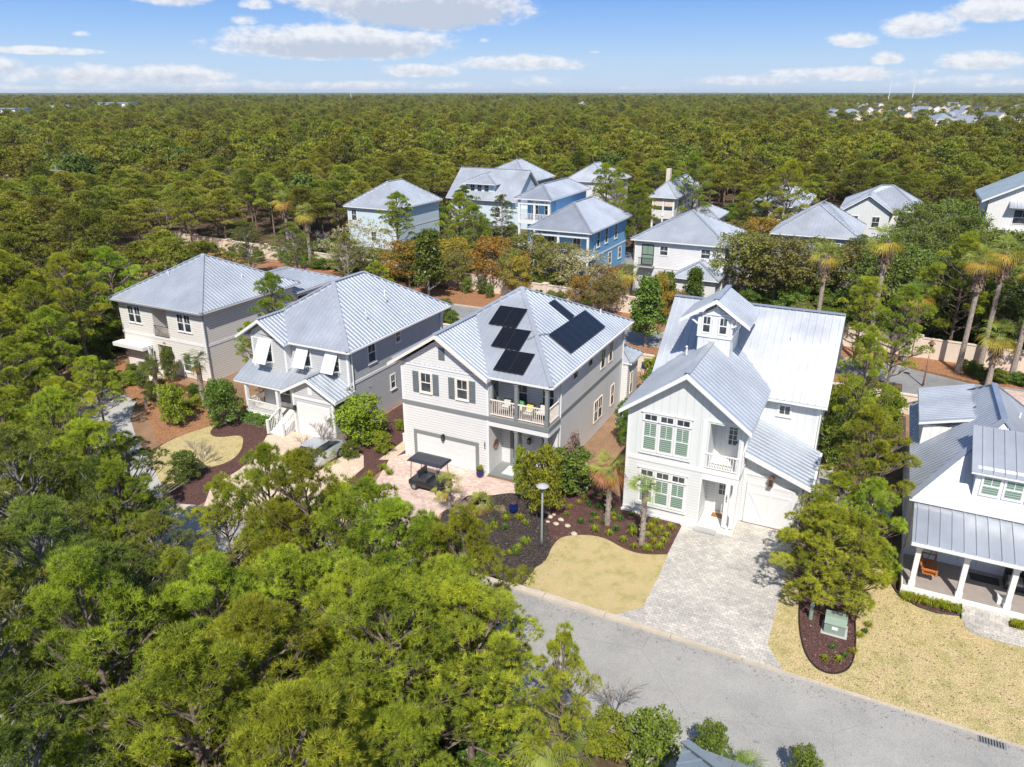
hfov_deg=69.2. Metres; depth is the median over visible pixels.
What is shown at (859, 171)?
pine tree
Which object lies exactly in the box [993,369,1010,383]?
shrub
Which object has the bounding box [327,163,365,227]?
pine tree
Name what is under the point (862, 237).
pine tree
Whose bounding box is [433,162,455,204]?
pine tree
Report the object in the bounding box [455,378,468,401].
window
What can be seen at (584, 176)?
house
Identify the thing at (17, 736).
pine tree
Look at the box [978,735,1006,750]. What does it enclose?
drain grate
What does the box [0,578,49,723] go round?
pine tree
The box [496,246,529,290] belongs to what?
shrub
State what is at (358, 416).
shrub
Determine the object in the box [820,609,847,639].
transformer box
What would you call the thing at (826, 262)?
palm tree
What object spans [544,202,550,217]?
window
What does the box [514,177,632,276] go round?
house
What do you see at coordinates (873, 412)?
pine tree
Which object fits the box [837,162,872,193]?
pine tree
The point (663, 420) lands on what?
window
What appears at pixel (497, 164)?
pine tree
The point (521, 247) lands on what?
oak tree
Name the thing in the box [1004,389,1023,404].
brick paving
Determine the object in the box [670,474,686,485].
window
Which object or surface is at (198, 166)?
pine tree
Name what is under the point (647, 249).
window
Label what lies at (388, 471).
grass clump
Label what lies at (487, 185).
house
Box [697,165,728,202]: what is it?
pine tree
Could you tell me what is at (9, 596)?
pine tree
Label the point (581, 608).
kerb
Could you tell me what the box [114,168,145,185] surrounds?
pine tree
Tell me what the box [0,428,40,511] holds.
pine tree
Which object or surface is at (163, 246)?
pine tree
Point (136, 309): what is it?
window
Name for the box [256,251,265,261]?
shrub
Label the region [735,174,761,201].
pine tree
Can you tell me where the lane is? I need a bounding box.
[621,252,854,287]
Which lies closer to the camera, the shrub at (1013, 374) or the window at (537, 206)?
the shrub at (1013, 374)
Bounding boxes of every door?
[130,349,152,365]
[299,404,329,436]
[417,433,475,470]
[491,380,498,411]
[510,430,520,463]
[713,482,731,511]
[723,426,740,457]
[742,481,795,530]
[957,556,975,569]
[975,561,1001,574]
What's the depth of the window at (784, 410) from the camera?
42.04 m
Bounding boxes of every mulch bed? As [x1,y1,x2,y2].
[150,417,270,504]
[315,404,405,515]
[439,493,550,583]
[521,475,697,594]
[791,532,875,671]
[805,416,905,556]
[882,542,959,614]
[1008,621,1022,629]
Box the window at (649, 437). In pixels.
[641,421,658,452]
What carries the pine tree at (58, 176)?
on the ground at (266, 221)
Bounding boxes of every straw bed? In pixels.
[112,240,1023,389]
[114,361,246,444]
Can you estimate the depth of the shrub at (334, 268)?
97.17 m
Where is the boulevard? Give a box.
[118,259,1023,394]
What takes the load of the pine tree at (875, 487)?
on the yard ground at (604, 436)
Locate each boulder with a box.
[454,499,468,505]
[466,496,478,503]
[493,505,505,512]
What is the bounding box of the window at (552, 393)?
[541,389,554,412]
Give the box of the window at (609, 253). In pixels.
[608,251,611,263]
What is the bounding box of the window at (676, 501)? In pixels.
[668,482,685,511]
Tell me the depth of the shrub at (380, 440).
48.13 m
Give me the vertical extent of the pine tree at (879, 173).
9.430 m
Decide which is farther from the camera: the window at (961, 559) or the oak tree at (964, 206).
the oak tree at (964, 206)
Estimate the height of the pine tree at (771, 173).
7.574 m
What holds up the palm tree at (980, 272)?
on the straw bed at (479, 299)
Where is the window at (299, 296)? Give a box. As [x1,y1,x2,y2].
[297,292,307,299]
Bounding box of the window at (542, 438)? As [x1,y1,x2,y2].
[541,437,550,446]
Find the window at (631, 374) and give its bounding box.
[629,371,632,393]
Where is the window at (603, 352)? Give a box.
[600,347,605,369]
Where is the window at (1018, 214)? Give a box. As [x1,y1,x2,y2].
[1011,209,1023,225]
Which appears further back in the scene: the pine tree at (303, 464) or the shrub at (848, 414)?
the shrub at (848, 414)
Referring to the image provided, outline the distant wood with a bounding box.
[0,93,1023,95]
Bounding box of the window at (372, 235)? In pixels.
[371,231,376,241]
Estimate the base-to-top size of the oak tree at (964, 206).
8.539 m
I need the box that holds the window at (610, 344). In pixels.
[608,340,613,362]
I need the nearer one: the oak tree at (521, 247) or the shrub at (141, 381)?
the shrub at (141, 381)
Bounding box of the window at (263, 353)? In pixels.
[252,338,273,364]
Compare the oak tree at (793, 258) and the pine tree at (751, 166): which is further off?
the pine tree at (751, 166)
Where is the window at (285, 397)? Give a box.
[279,389,292,405]
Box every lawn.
[152,425,242,487]
[523,535,667,613]
[768,560,1023,744]
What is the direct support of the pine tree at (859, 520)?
on the mulch bed at (818, 646)
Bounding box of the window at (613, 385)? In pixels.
[610,383,614,406]
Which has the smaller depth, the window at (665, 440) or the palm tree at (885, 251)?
the window at (665, 440)
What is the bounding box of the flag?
[637,358,645,374]
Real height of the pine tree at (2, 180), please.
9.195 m
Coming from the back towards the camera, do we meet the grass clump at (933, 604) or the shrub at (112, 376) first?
the shrub at (112, 376)
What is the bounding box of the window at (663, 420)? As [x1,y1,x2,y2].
[659,415,675,426]
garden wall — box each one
[160,229,1023,372]
[443,323,917,414]
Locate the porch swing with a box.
[920,550,937,576]
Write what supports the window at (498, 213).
in the house at (487, 185)
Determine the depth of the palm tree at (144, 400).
55.07 m
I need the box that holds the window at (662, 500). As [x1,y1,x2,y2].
[652,479,669,508]
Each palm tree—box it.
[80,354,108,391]
[128,390,158,410]
[135,353,169,400]
[179,348,213,405]
[273,189,294,243]
[294,202,316,267]
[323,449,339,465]
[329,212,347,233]
[428,470,465,508]
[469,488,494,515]
[585,448,628,525]
[614,262,639,294]
[624,472,662,545]
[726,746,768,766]
[806,239,843,310]
[861,222,907,367]
[896,278,936,360]
[954,243,1005,372]
[975,319,1020,385]
[977,232,1023,366]
[1007,261,1023,381]
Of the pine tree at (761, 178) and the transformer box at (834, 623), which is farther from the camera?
the pine tree at (761, 178)
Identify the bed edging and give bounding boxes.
[789,565,960,673]
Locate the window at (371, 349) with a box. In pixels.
[367,343,377,365]
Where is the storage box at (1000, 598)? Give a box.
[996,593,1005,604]
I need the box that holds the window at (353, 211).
[351,209,356,220]
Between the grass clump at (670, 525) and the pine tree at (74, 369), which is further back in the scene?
the pine tree at (74, 369)
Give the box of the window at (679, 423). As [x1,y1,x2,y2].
[675,418,692,429]
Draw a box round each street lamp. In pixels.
[536,482,548,546]
[922,340,935,384]
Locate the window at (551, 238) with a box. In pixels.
[548,236,555,249]
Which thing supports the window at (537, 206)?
in the house at (562, 210)
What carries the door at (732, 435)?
in the house at (726, 403)
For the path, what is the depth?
32.35 m
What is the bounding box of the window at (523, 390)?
[519,385,528,405]
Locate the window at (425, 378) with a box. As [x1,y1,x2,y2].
[419,371,432,394]
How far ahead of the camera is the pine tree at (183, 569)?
24.17 m
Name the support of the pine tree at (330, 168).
on the ground at (266, 221)
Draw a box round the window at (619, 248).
[618,246,621,258]
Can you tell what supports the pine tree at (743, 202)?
on the estate ground at (266, 232)
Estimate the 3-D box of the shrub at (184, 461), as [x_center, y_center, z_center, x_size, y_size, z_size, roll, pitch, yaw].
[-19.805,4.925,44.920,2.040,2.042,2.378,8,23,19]
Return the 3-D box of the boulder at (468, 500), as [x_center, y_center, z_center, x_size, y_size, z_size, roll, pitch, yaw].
[-2.292,6.715,42.818,0.760,0.472,0.531,10,24,25]
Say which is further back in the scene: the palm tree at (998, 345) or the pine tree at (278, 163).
the pine tree at (278, 163)
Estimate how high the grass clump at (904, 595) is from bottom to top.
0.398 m
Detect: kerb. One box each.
[3,500,1023,766]
[43,258,907,379]
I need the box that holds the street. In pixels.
[42,508,1023,766]
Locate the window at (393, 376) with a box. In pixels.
[390,373,396,390]
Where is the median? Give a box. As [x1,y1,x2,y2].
[66,262,881,388]
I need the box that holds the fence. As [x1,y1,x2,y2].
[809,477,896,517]
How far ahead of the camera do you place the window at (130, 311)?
62.09 m
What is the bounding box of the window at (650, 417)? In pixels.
[643,412,658,422]
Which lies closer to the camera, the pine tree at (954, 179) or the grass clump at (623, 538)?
the grass clump at (623, 538)
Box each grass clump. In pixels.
[364,469,373,475]
[377,463,388,469]
[384,468,393,474]
[499,522,511,529]
[501,514,510,520]
[510,548,520,555]
[513,542,523,549]
[514,512,525,519]
[520,536,530,544]
[577,517,586,523]
[588,524,600,531]
[604,529,612,535]
[612,523,622,530]
[616,513,623,520]
[618,535,626,541]
[626,526,637,535]
[629,542,638,548]
[641,542,653,551]
[646,522,656,529]
[649,537,657,544]
[650,527,661,534]
[651,517,659,523]
[655,541,666,549]
[658,524,665,530]
[658,536,669,543]
[662,532,672,536]
[666,522,675,529]
[820,653,830,662]
[826,643,837,649]
[834,654,843,661]
[848,646,858,653]
[855,630,865,637]
[864,620,874,626]
[887,569,898,576]
[898,589,914,599]
[903,591,918,600]
[908,593,925,602]
[916,595,929,605]
[922,595,934,605]
[927,596,940,608]
[935,598,947,608]
[939,600,952,611]
[945,601,962,612]
[950,603,965,612]
[1006,618,1023,627]
[1016,620,1023,629]
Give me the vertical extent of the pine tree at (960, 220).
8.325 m
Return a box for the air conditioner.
[818,465,832,479]
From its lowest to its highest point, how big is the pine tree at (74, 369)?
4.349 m
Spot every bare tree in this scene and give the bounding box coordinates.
[309,416,339,440]
[311,232,369,270]
[313,230,329,251]
[321,217,395,270]
[551,248,622,290]
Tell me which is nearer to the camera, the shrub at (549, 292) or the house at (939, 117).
the shrub at (549, 292)
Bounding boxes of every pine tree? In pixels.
[0,178,17,193]
[0,181,36,197]
[0,194,36,230]
[0,196,32,231]
[0,201,46,229]
[0,222,52,264]
[0,232,57,271]
[0,242,21,281]
[0,249,47,330]
[0,261,60,312]
[0,265,28,328]
[0,293,52,396]
[0,299,57,364]
[0,308,43,382]
[0,335,51,444]
[0,339,55,448]
[0,386,38,451]
[0,387,70,520]
[0,422,98,569]
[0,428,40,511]
[0,440,55,579]
[0,491,153,722]
[0,518,67,657]
[0,526,112,766]
[0,542,215,766]
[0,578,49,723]
[0,631,104,766]
[0,702,132,766]
[1,190,28,202]
[1,517,118,664]
[6,384,116,534]
[7,279,80,375]
[9,178,26,191]
[9,268,80,335]
[13,427,133,542]
[16,369,78,420]
[19,164,64,184]
[20,224,70,271]
[21,175,67,246]
[21,305,83,379]
[22,194,60,251]
[23,196,61,242]
[23,376,113,466]
[25,538,190,748]
[37,251,112,355]
[42,214,92,250]
[46,203,91,251]
[47,171,91,206]
[47,417,150,544]
[51,247,128,308]
[57,190,118,234]
[58,455,155,582]
[62,235,121,270]
[67,260,144,332]
[68,172,90,188]
[68,207,126,294]
[68,358,103,409]
[71,355,126,431]
[73,174,103,192]
[76,245,140,354]
[77,190,124,242]
[80,175,108,190]
[81,458,190,589]
[81,621,326,766]
[88,195,118,240]
[91,430,188,559]
[92,184,127,235]
[96,173,120,191]
[107,168,140,225]
[108,204,155,252]
[113,178,150,240]
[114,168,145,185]
[114,508,204,612]
[115,174,160,212]
[116,198,173,239]
[117,172,157,188]
[117,240,182,287]
[118,552,268,707]
[122,546,225,676]
[128,229,193,267]
[131,188,161,226]
[133,236,192,281]
[142,548,326,762]
[145,170,174,222]
[154,182,194,233]
[155,170,179,189]
[158,185,188,232]
[163,180,210,248]
[163,590,351,766]
[164,186,211,248]
[166,169,179,174]
[166,239,245,266]
[171,171,203,217]
[174,173,204,224]
[185,471,259,606]
[187,161,210,193]
[192,170,235,233]
[194,181,232,229]
[195,195,235,237]
[197,188,245,238]
[202,155,232,178]
[207,563,296,683]
[208,172,232,218]
[215,219,282,267]
[221,440,319,636]
[222,676,383,766]
[225,158,256,209]
[225,180,250,224]
[226,548,249,575]
[229,542,350,680]
[231,151,253,205]
[231,163,261,214]
[231,166,265,238]
[234,321,259,392]
[237,178,265,229]
[240,494,332,631]
[248,271,294,321]
[252,172,288,241]
[253,445,364,620]
[256,175,281,225]
[258,670,377,766]
[261,188,305,218]
[263,160,293,179]
[263,221,320,269]
[267,166,294,188]
[274,187,325,241]
[279,184,323,234]
[281,480,382,604]
[286,555,434,738]
[294,159,325,178]
[305,157,334,177]
[306,179,334,232]
[308,173,327,222]
[308,475,420,655]
[309,179,360,237]
[315,561,507,766]
[317,164,335,208]
[318,495,458,656]
[326,165,368,185]
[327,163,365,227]
[329,233,366,275]
[331,173,370,204]
[340,179,372,208]
[340,514,476,702]
[349,699,460,766]
[350,159,373,173]
[353,163,368,171]
[354,168,372,185]
[364,166,387,188]
[366,261,393,281]
[368,160,393,186]
[369,157,396,173]
[369,172,396,186]
[376,191,415,240]
[376,552,516,718]
[383,153,416,177]
[387,564,558,766]
[395,173,430,192]
[399,150,423,175]
[406,501,536,692]
[414,181,442,214]
[415,163,451,193]
[416,158,439,190]
[430,587,524,742]
[431,169,455,205]
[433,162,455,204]
[433,191,480,250]
[439,167,460,187]
[445,185,485,239]
[456,203,491,270]
[484,161,502,167]
[485,194,517,237]
[505,693,599,766]
[516,153,535,164]
[522,157,540,166]
[523,619,603,766]
[540,162,559,180]
[550,158,576,179]
[589,163,626,207]
[599,168,631,207]
[613,159,638,181]
[614,161,645,197]
[622,181,659,259]
[625,152,644,192]
[632,158,660,197]
[642,160,673,208]
[656,150,681,175]
[657,169,678,186]
[670,150,716,212]
[680,164,705,180]
[687,156,719,201]
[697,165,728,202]
[710,165,734,206]
[717,159,741,203]
[720,159,749,203]
[729,192,762,228]
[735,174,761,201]
[735,179,783,231]
[739,160,767,204]
[741,174,775,198]
[759,160,817,226]
[761,171,787,187]
[767,501,892,617]
[774,489,858,586]
[779,170,808,188]
[780,160,816,182]
[797,174,836,202]
[802,162,813,178]
[808,470,865,556]
[809,153,838,202]
[811,510,893,608]
[814,173,852,202]
[817,402,921,545]
[825,323,901,471]
[831,174,860,200]
[833,275,886,376]
[836,234,879,288]
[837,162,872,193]
[837,476,908,581]
[838,160,874,194]
[854,283,937,385]
[860,159,884,184]
[867,168,893,187]
[872,162,901,184]
[881,175,922,196]
[891,155,921,188]
[897,170,938,196]
[897,209,937,241]
[906,177,935,205]
[917,230,1001,340]
[918,175,953,202]
[924,217,998,255]
[926,174,975,211]
[951,176,983,199]
[958,173,1000,207]
[960,161,997,212]
[995,162,1023,181]
[997,171,1014,179]
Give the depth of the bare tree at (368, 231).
90.93 m
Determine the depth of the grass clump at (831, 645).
31.43 m
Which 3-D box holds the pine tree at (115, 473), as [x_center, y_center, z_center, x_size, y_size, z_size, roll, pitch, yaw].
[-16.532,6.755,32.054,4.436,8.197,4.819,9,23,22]
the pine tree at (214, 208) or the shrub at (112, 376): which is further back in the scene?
the pine tree at (214, 208)
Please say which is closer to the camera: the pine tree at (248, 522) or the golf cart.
the pine tree at (248, 522)
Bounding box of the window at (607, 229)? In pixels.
[605,227,608,243]
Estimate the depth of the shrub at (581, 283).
78.66 m
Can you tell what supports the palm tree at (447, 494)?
on the dark mulch bed at (535, 551)
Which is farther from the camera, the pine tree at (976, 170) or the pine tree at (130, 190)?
the pine tree at (976, 170)
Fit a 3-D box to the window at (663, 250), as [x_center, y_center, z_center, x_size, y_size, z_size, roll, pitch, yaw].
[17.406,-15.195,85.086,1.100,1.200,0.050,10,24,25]
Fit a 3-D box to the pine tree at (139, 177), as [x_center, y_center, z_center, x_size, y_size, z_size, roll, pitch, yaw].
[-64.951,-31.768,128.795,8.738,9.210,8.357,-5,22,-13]
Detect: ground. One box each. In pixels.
[2,121,982,766]
[2,349,908,555]
[198,209,1011,347]
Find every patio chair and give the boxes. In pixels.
[501,397,512,410]
[513,398,526,415]
[522,403,535,420]
[537,403,544,421]
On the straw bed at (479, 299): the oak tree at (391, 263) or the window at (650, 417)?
the oak tree at (391, 263)
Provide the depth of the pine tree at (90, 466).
30.47 m
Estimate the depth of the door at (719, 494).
40.97 m
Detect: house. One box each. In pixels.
[0,108,30,112]
[93,102,137,106]
[108,253,340,381]
[233,271,451,438]
[343,179,442,248]
[387,286,644,480]
[446,167,538,229]
[496,158,555,184]
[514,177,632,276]
[568,161,631,207]
[618,285,845,535]
[631,209,745,296]
[649,168,729,226]
[676,739,752,766]
[749,185,816,236]
[769,199,866,274]
[840,185,922,242]
[844,109,858,112]
[850,113,861,120]
[857,108,872,118]
[899,382,1023,630]
[900,111,912,117]
[911,106,932,113]
[931,113,956,126]
[936,106,949,112]
[952,109,969,118]
[956,115,978,122]
[975,171,1023,248]
[981,112,1005,119]
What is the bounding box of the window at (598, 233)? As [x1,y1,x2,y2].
[596,231,600,247]
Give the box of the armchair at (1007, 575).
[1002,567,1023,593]
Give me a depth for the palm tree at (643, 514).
37.76 m
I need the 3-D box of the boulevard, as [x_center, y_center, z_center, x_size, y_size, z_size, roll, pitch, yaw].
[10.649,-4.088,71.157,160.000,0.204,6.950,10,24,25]
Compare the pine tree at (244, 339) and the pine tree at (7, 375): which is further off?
the pine tree at (244, 339)
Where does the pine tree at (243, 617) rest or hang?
on the ground at (266, 221)
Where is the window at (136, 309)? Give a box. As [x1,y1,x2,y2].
[133,306,142,324]
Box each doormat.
[711,512,721,518]
[969,572,999,585]
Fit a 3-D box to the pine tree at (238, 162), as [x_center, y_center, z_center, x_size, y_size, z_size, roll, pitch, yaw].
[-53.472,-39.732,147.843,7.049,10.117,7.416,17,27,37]
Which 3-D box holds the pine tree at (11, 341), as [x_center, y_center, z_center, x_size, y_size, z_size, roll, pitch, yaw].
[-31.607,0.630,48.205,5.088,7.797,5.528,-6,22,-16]
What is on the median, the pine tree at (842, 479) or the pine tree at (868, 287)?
the pine tree at (868, 287)
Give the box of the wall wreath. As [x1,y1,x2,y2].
[493,439,498,448]
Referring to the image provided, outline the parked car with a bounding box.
[284,436,345,471]
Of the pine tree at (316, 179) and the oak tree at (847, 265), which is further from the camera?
the pine tree at (316, 179)
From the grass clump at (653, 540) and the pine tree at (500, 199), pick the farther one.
the pine tree at (500, 199)
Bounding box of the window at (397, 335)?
[395,331,401,344]
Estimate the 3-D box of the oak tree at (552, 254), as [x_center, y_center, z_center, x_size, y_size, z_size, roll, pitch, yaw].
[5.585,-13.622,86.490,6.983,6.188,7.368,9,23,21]
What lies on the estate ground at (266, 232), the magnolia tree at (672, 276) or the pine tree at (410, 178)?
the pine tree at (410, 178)
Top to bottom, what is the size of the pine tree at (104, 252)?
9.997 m
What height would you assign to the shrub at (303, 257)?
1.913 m
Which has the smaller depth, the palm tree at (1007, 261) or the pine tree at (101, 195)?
the palm tree at (1007, 261)
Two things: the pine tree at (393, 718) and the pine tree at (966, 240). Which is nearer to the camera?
the pine tree at (393, 718)
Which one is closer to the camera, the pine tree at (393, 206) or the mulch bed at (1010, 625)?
the mulch bed at (1010, 625)
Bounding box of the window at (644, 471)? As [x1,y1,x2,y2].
[639,467,654,477]
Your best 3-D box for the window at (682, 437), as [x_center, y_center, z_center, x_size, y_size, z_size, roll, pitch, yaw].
[8.938,3.127,39.074,0.880,1.760,0.050,10,24,25]
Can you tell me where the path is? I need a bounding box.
[964,620,1023,647]
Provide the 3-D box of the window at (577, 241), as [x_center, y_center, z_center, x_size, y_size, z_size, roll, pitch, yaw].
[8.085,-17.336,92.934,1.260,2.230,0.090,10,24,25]
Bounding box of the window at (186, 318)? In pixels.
[182,314,192,333]
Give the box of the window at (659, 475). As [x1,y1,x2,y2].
[654,471,670,481]
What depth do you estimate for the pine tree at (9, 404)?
33.95 m
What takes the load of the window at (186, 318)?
in the house at (203, 302)
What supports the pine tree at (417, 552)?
on the ground at (266, 221)
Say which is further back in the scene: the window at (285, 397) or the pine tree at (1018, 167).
the pine tree at (1018, 167)
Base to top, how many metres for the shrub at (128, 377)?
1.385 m
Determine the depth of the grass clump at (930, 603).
33.97 m
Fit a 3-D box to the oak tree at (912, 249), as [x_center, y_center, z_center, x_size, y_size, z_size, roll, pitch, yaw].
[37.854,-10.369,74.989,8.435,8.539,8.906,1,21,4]
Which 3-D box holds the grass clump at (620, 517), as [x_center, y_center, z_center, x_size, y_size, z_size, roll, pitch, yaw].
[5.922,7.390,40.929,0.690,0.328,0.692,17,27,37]
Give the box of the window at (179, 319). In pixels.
[175,313,184,332]
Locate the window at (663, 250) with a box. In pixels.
[659,245,668,256]
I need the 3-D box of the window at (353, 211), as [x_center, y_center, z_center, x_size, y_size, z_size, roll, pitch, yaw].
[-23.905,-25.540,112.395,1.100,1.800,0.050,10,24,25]
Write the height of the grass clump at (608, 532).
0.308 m
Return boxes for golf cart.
[407,452,451,495]
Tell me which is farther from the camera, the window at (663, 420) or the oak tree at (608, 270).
the oak tree at (608, 270)
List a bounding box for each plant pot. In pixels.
[476,464,484,477]
[509,500,517,512]
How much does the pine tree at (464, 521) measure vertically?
9.287 m
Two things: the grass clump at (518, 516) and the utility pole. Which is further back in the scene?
the utility pole
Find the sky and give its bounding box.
[0,0,1023,92]
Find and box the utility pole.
[49,166,62,193]
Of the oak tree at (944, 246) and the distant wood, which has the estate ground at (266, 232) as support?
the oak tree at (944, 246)
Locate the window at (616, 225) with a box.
[614,223,617,238]
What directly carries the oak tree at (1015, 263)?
on the estate ground at (266, 232)
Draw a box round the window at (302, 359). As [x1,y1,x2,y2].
[292,346,311,368]
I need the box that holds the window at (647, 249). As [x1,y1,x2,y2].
[641,244,653,264]
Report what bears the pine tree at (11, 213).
on the ground at (266, 221)
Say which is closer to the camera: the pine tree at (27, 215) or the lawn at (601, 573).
the lawn at (601, 573)
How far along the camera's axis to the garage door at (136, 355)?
63.52 m
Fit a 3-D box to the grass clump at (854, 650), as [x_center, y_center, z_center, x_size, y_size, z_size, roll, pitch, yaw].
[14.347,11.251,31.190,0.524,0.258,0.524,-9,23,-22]
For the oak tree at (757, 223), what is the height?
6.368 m
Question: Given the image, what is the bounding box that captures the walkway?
[379,441,404,459]
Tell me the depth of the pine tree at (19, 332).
50.30 m
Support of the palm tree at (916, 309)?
on the straw bed at (479, 299)
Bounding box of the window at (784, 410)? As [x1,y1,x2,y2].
[776,403,792,418]
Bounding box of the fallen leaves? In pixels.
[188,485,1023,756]
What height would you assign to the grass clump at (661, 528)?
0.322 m
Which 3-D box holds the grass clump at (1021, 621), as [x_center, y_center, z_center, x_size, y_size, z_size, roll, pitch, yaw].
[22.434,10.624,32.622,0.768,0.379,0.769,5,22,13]
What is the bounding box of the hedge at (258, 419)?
[239,410,275,428]
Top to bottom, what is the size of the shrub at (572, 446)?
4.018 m
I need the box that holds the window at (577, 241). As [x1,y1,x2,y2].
[572,238,580,253]
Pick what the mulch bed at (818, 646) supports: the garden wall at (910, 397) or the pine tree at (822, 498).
the pine tree at (822, 498)
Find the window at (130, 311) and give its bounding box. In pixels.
[126,304,135,323]
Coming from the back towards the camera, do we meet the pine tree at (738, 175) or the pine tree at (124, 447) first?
the pine tree at (738, 175)
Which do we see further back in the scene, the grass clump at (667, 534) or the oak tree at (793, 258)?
the oak tree at (793, 258)
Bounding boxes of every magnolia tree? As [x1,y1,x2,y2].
[409,228,451,295]
[626,273,668,347]
[661,269,678,317]
[680,266,705,296]
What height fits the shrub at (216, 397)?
3.646 m
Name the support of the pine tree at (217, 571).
on the ground at (266, 221)
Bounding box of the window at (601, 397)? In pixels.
[598,394,602,418]
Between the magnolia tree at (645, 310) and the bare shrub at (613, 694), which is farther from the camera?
the magnolia tree at (645, 310)
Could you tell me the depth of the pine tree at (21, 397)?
42.43 m
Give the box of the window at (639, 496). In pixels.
[637,476,653,504]
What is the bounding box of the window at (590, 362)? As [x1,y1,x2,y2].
[588,358,592,367]
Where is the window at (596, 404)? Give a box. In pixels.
[593,398,598,423]
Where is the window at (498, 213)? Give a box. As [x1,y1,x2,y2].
[494,207,500,218]
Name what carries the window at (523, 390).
in the house at (571, 365)
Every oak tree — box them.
[374,239,416,287]
[436,234,479,267]
[463,235,529,278]
[497,230,550,272]
[530,238,591,285]
[589,264,627,290]
[707,229,789,290]
[736,233,826,304]
[738,215,780,245]
[772,235,849,291]
[830,238,879,288]
[845,239,935,313]
[852,251,959,332]
[872,225,942,274]
[883,199,953,241]
[883,252,986,336]
[893,218,964,264]
[916,238,990,290]
[927,253,1021,340]
[929,197,996,242]
[937,213,996,245]
[952,261,1023,335]
[959,225,1023,259]
[964,270,1023,353]
[987,253,1023,323]
[999,228,1023,264]
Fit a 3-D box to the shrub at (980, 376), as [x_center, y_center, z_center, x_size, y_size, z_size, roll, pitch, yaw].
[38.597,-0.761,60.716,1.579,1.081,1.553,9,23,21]
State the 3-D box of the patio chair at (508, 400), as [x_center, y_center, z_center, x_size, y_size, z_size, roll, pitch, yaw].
[-0.333,1.392,44.588,0.620,0.900,0.560,10,24,25]
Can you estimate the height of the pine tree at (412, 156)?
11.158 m
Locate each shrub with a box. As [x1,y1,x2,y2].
[100,364,117,379]
[101,369,115,381]
[102,359,116,369]
[107,374,120,392]
[117,370,137,385]
[124,363,138,377]
[132,368,149,387]
[143,381,160,400]
[145,359,158,374]
[152,383,195,424]
[158,378,166,391]
[159,346,179,382]
[164,449,204,484]
[182,399,194,409]
[183,436,214,463]
[185,382,198,400]
[190,394,206,406]
[199,377,245,427]
[227,246,236,256]
[239,246,248,259]
[251,248,263,258]
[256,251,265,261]
[277,249,284,261]
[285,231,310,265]
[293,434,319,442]
[298,254,309,266]
[307,257,318,268]
[318,258,327,269]
[326,387,362,424]
[331,260,342,270]
[332,392,388,445]
[339,439,360,460]
[349,265,358,274]
[358,260,369,272]
[371,430,395,453]
[383,267,394,278]
[394,419,403,429]
[395,240,424,287]
[397,272,405,281]
[404,274,414,283]
[438,256,457,287]
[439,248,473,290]
[439,297,454,321]
[444,310,459,323]
[460,276,473,292]
[475,278,487,293]
[485,284,494,297]
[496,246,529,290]
[498,255,532,289]
[511,444,530,498]
[519,443,565,512]
[546,289,554,295]
[552,291,568,298]
[553,445,597,496]
[560,429,581,487]
[565,273,595,304]
[572,702,637,763]
[580,297,592,307]
[581,273,628,312]
[582,660,649,709]
[614,396,628,445]
[619,701,682,766]
[639,355,656,381]
[639,365,653,384]
[650,270,673,321]
[657,288,685,316]
[692,717,733,757]
[788,740,825,766]
[791,299,815,309]
[817,411,856,466]
[823,399,862,445]
[825,381,855,418]
[838,374,876,403]
[849,389,880,432]
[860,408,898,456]
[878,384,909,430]
[962,358,978,370]
[967,362,985,374]
[973,367,994,380]
[985,366,1001,378]
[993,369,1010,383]
[1006,371,1023,384]
[1012,373,1023,386]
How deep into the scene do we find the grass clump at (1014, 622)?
32.65 m
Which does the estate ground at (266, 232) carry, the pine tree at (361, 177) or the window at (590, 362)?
the pine tree at (361, 177)
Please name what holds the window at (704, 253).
in the house at (681, 245)
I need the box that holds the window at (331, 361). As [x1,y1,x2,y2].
[320,351,340,374]
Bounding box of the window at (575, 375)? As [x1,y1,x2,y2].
[573,369,578,380]
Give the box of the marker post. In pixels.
[808,602,814,619]
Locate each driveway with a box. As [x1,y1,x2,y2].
[75,386,162,509]
[204,431,363,514]
[316,454,527,544]
[616,521,799,669]
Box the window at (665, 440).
[656,423,674,455]
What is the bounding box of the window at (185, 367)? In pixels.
[182,355,192,373]
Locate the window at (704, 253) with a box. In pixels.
[700,248,710,259]
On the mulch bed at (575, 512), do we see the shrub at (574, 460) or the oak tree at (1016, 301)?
the shrub at (574, 460)
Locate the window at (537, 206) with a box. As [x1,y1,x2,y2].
[531,201,538,216]
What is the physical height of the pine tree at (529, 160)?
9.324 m
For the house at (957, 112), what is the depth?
487.60 m
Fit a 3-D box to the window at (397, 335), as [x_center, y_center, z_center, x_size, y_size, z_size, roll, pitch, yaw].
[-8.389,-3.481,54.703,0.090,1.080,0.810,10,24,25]
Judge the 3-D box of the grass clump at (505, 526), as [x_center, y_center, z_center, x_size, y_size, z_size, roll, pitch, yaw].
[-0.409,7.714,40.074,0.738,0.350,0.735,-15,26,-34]
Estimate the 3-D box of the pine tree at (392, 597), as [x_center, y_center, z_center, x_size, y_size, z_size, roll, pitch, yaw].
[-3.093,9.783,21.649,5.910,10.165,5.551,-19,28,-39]
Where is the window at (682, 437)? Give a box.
[672,427,691,459]

